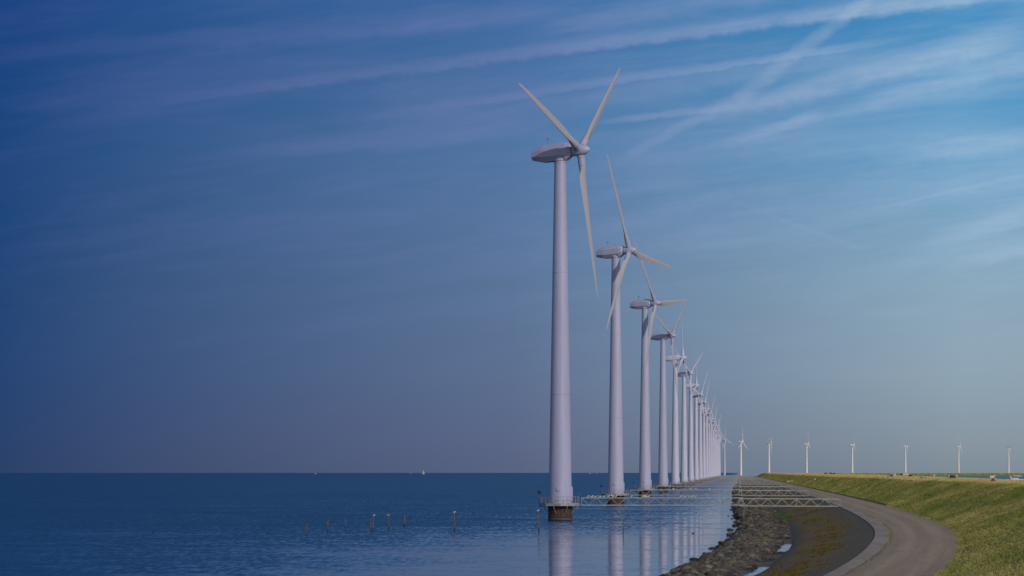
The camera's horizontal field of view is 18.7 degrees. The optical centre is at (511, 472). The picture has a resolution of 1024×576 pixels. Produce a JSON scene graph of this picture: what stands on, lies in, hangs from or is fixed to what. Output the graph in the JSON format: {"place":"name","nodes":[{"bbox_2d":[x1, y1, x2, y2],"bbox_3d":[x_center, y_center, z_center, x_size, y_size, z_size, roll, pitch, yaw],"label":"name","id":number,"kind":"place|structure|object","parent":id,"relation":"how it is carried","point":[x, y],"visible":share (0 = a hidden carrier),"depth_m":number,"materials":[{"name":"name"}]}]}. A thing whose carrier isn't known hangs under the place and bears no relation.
{"place":"outdoors","nodes":[
{"label":"outdoors","id":0,"kind":"place"},
{"bbox_2d":[0,473,791,575],"bbox_3d":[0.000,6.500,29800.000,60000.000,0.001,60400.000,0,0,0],"label":"lake water","id":1,"kind":"structure","parent":0,"point":[108,524],"depth_m":373.93,"materials":[{"name":"blue liquid"}]},
{"bbox_2d":[519,68,619,520],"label":"wind turbine","id":2,"kind":"object","parent":1,"relation":"in","point":[560,504],"visible":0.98,"depth_m":419.02,"materials":[{"name":"white paint"}]},
{"bbox_2d":[596,152,672,504],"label":"wind turbine","id":3,"kind":"object","parent":1,"relation":"in","point":[615,253],"visible":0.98,"depth_m":607.95,"materials":[{"name":"grey paint"}]},
{"bbox_2d":[630,235,687,496],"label":"wind turbine","id":4,"kind":"object","parent":1,"relation":"in","point":[645,480],"visible":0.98,"depth_m":796.96,"materials":[{"name":"grey paint"}]},
{"bbox_2d":[649,302,686,492],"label":"wind turbine","id":5,"kind":"object","parent":1,"relation":"in","point":[663,337],"visible":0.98,"depth_m":986.01,"materials":[{"name":"grey paint"}]},
{"bbox_2d":[666,317,690,488],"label":"wind turbine","id":6,"kind":"object","parent":1,"relation":"in","point":[675,478],"visible":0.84,"depth_m":1175.02,"materials":[{"name":"grey paint"}]},
{"bbox_2d":[675,349,702,485],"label":"wind turbine","id":7,"kind":"object","parent":1,"relation":"in","point":[684,469],"visible":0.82,"depth_m":1363.99,"materials":[{"name":"grey paint"}]},
{"bbox_2d":[686,346,702,485],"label":"wind turbine","id":8,"kind":"object","parent":1,"relation":"in","point":[691,455],"visible":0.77,"depth_m":1553.03,"materials":[{"name":"grey paint"}]},
{"bbox_2d":[692,372,707,480],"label":"wind turbine","id":9,"kind":"object","parent":1,"relation":"in","point":[696,457],"visible":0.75,"depth_m":1742.05,"materials":[{"name":"grey paint"}]},
{"bbox_2d":[694,380,709,478],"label":"wind turbine","id":10,"kind":"object","parent":1,"relation":"in","point":[700,445],"visible":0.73,"depth_m":1931.07,"materials":[{"name":"grey paint"}]},
{"bbox_2d":[698,387,712,478],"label":"wind turbine","id":11,"kind":"object","parent":1,"relation":"in","point":[704,448],"visible":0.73,"depth_m":2120.06,"materials":[{"name":"grey paint"}]},
{"bbox_2d":[702,396,715,478],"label":"wind turbine","id":12,"kind":"object","parent":1,"relation":"in","point":[706,444],"visible":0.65,"depth_m":2309.04,"materials":[{"name":"grey paint"}]},
{"bbox_2d":[705,408,716,476],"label":"wind turbine","id":13,"kind":"object","parent":1,"relation":"in","point":[709,448],"visible":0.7,"depth_m":2498.01,"materials":[{"name":"grey paint"}]},
{"bbox_2d":[710,407,718,476],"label":"wind turbine","id":14,"kind":"object","parent":1,"relation":"in","point":[712,445],"visible":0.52,"depth_m":2687.11,"materials":[{"name":"grey paint"}]},
{"bbox_2d":[712,409,720,475],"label":"wind turbine","id":15,"kind":"object","parent":1,"relation":"in","point":[713,425],"visible":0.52,"depth_m":2876.10,"materials":[{"name":"grey paint"}]},
{"bbox_2d":[714,415,720,475],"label":"wind turbine","id":16,"kind":"object","parent":1,"relation":"in","point":[715,446],"visible":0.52,"depth_m":3065.08,"materials":[{"name":"grey paint"}]},
{"bbox_2d":[715,423,722,475],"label":"wind turbine","id":17,"kind":"object","parent":1,"relation":"in","point":[716,451],"visible":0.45,"depth_m":3253.98,"materials":[{"name":"grey paint"}]},
{"bbox_2d":[717,419,724,475],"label":"wind turbine","id":18,"kind":"object","parent":1,"relation":"in","point":[717,452],"visible":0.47,"depth_m":3442.98,"materials":[{"name":"grey paint"}]},
{"bbox_2d":[718,421,726,475],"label":"wind turbine","id":19,"kind":"object","parent":1,"relation":"in","point":[718,453],"visible":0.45,"depth_m":3632.01,"materials":[{"name":"grey paint"}]},
{"bbox_2d":[719,422,727,474],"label":"wind turbine","id":20,"kind":"object","parent":1,"relation":"in","point":[719,451],"visible":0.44,"depth_m":3821.01,"materials":[{"name":"grey paint"}]},
{"bbox_2d":[722,425,731,474],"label":"wind turbine","id":21,"kind":"object","parent":1,"relation":"on","point":[724,469],"visible":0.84,"depth_m":4104.00,"materials":[{"name":"grey paint"}]},
{"bbox_2d":[738,427,746,474],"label":"wind turbine","id":22,"kind":"object","parent":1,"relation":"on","point":[740,442],"visible":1,"depth_m":4365.09,"materials":[{"name":"white paint"}]},
{"bbox_2d":[0,0,1023,472],"label":"sky","id":23,"kind":"structure","parent":0,"point":[237,236],"materials":[{"name":"blue"}]},
{"bbox_2d":[707,477,791,575],"bbox_3d":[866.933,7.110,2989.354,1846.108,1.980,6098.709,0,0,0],"label":"shore ground","id":24,"kind":"structure","parent":0,"point":[766,563],"depth_m":220.96,"materials":[{"name":"grey stone"}]},
{"bbox_2d":[659,484,791,575],"bbox_3d":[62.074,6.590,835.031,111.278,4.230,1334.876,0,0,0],"label":"rubble","id":25,"kind":"object","parent":24,"relation":"on","point":[758,529],"visible":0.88,"depth_m":264.62,"materials":[{"name":"grey stone"}]},
{"bbox_2d":[764,509,797,520],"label":"marsh grass","id":26,"kind":"structure","parent":24,"relation":"on","point":[784,517],"depth_m":430.29,"materials":[{"name":"green plant"}]},
{"bbox_2d":[749,482,794,575],"bbox_3d":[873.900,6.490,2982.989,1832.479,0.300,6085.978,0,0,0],"label":"curb","id":27,"kind":"structure","parent":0,"point":[792,542],"depth_m":289.96,"materials":[{"name":"stone"}]},
{"bbox_2d":[745,477,874,575],"bbox_3d":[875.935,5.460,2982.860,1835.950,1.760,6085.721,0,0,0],"label":"revetment ground","id":28,"kind":"structure","parent":0,"point":[860,541],"depth_m":265.48,"materials":[{"name":"stone"}]},
{"bbox_2d":[581,497,840,516],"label":"footbridge","id":29,"kind":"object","parent":28,"relation":"on","point":[787,505],"visible":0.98,"depth_m":419.40,"materials":[{"name":"metal"}]},
{"bbox_2d":[630,490,808,496],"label":"footbridge","id":30,"kind":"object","parent":28,"relation":"on","point":[807,492],"visible":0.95,"depth_m":608.37,"materials":[{"name":"metal"}]},
{"bbox_2d":[656,486,792,489],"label":"footbridge","id":31,"kind":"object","parent":28,"relation":"on","point":[769,487],"visible":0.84,"depth_m":797.40,"materials":[{"name":"metal"}]},
{"bbox_2d":[672,483,781,486],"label":"footbridge","id":32,"kind":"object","parent":28,"relation":"on","point":[716,483],"visible":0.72,"depth_m":986.40,"materials":[{"name":"metal"}]},
{"bbox_2d":[683,481,774,484],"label":"footbridge","id":33,"kind":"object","parent":28,"relation":"on","point":[727,481],"visible":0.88,"depth_m":1175.40,"materials":[{"name":"metal"}]},
{"bbox_2d":[690,480,767,482],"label":"footbridge","id":34,"kind":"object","parent":28,"relation":"on","point":[729,482],"visible":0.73,"depth_m":1364.40,"materials":[{"name":"metal"}]},
{"bbox_2d":[696,479,766,481],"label":"footbridge","id":35,"kind":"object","parent":28,"relation":"on","point":[729,480],"visible":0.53,"depth_m":1553.40,"materials":[{"name":"metal"}]},
{"bbox_2d":[708,477,755,478],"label":"footbridge","id":36,"kind":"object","parent":28,"relation":"on","point":[726,477],"visible":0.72,"depth_m":2120.40,"materials":[{"name":"metal"}]},
{"bbox_2d":[710,477,757,478],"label":"footbridge","id":37,"kind":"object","parent":28,"relation":"on","point":[731,478],"visible":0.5,"depth_m":2309.40,"materials":[{"name":"metal"}]},
{"bbox_2d":[757,493,855,575],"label":"moss","id":38,"kind":"object","parent":28,"relation":"on","point":[795,569],"visible":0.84,"depth_m":239.35,"materials":[{"name":"plant"}]},
{"bbox_2d":[758,478,889,575],"bbox_3d":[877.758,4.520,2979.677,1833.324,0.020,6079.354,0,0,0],"label":"pavement","id":39,"kind":"structure","parent":0,"point":[877,543],"depth_m":198.05,"materials":[{"name":"concrete"}]},
{"bbox_2d":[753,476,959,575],"bbox_3d":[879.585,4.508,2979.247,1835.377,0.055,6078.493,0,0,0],"label":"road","id":40,"kind":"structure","parent":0,"point":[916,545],"depth_m":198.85,"materials":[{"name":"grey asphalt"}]},
{"bbox_2d":[757,473,1023,575],"bbox_3d":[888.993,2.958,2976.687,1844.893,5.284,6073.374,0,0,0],"label":"dike ground","id":41,"kind":"structure","parent":0,"point":[971,474],"depth_m":306.35,"materials":[{"name":"green plant"}]},
{"bbox_2d":[766,440,771,472],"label":"wind turbine","id":42,"kind":"object","parent":41,"relation":"on","point":[768,443],"visible":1,"depth_m":4521.15,"materials":[{"name":"white paint"}]},
{"bbox_2d":[804,439,810,472],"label":"wind turbine","id":43,"kind":"object","parent":41,"relation":"on","point":[806,444],"visible":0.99,"depth_m":4739.05,"materials":[{"name":"white paint"}]},
{"bbox_2d":[850,444,855,472],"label":"wind turbine","id":44,"kind":"object","parent":41,"relation":"on","point":[852,457],"visible":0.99,"depth_m":4879.05,"materials":[{"name":"white paint"}]},
{"bbox_2d":[836,505,965,575],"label":"weeds","id":45,"kind":"object","parent":41,"relation":"on","point":[960,548],"visible":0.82,"depth_m":196.65,"materials":[{"name":"green plant"}]},
{"bbox_2d":[903,445,907,472],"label":"wind turbine","id":46,"kind":"object","parent":41,"relation":"on","point":[905,455],"visible":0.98,"depth_m":5063.88,"materials":[{"name":"white paint"}]},
{"bbox_2d":[956,445,961,472],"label":"wind turbine","id":47,"kind":"object","parent":41,"relation":"on","point":[958,458],"visible":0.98,"depth_m":5253.05,"materials":[{"name":"white paint"}]},
{"bbox_2d":[1006,446,1010,472],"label":"wind turbine","id":48,"kind":"object","parent":41,"relation":"on","point":[1008,459],"visible":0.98,"depth_m":5399.07,"materials":[{"name":"white paint"}]},
{"bbox_2d":[936,476,1023,478],"bbox_3d":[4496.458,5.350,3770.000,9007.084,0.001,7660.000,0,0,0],"label":"lake water","id":49,"kind":"structure","parent":0,"point":[1005,477],"depth_m":3344.57,"materials":[{"name":"teal liquid"}]}
]}

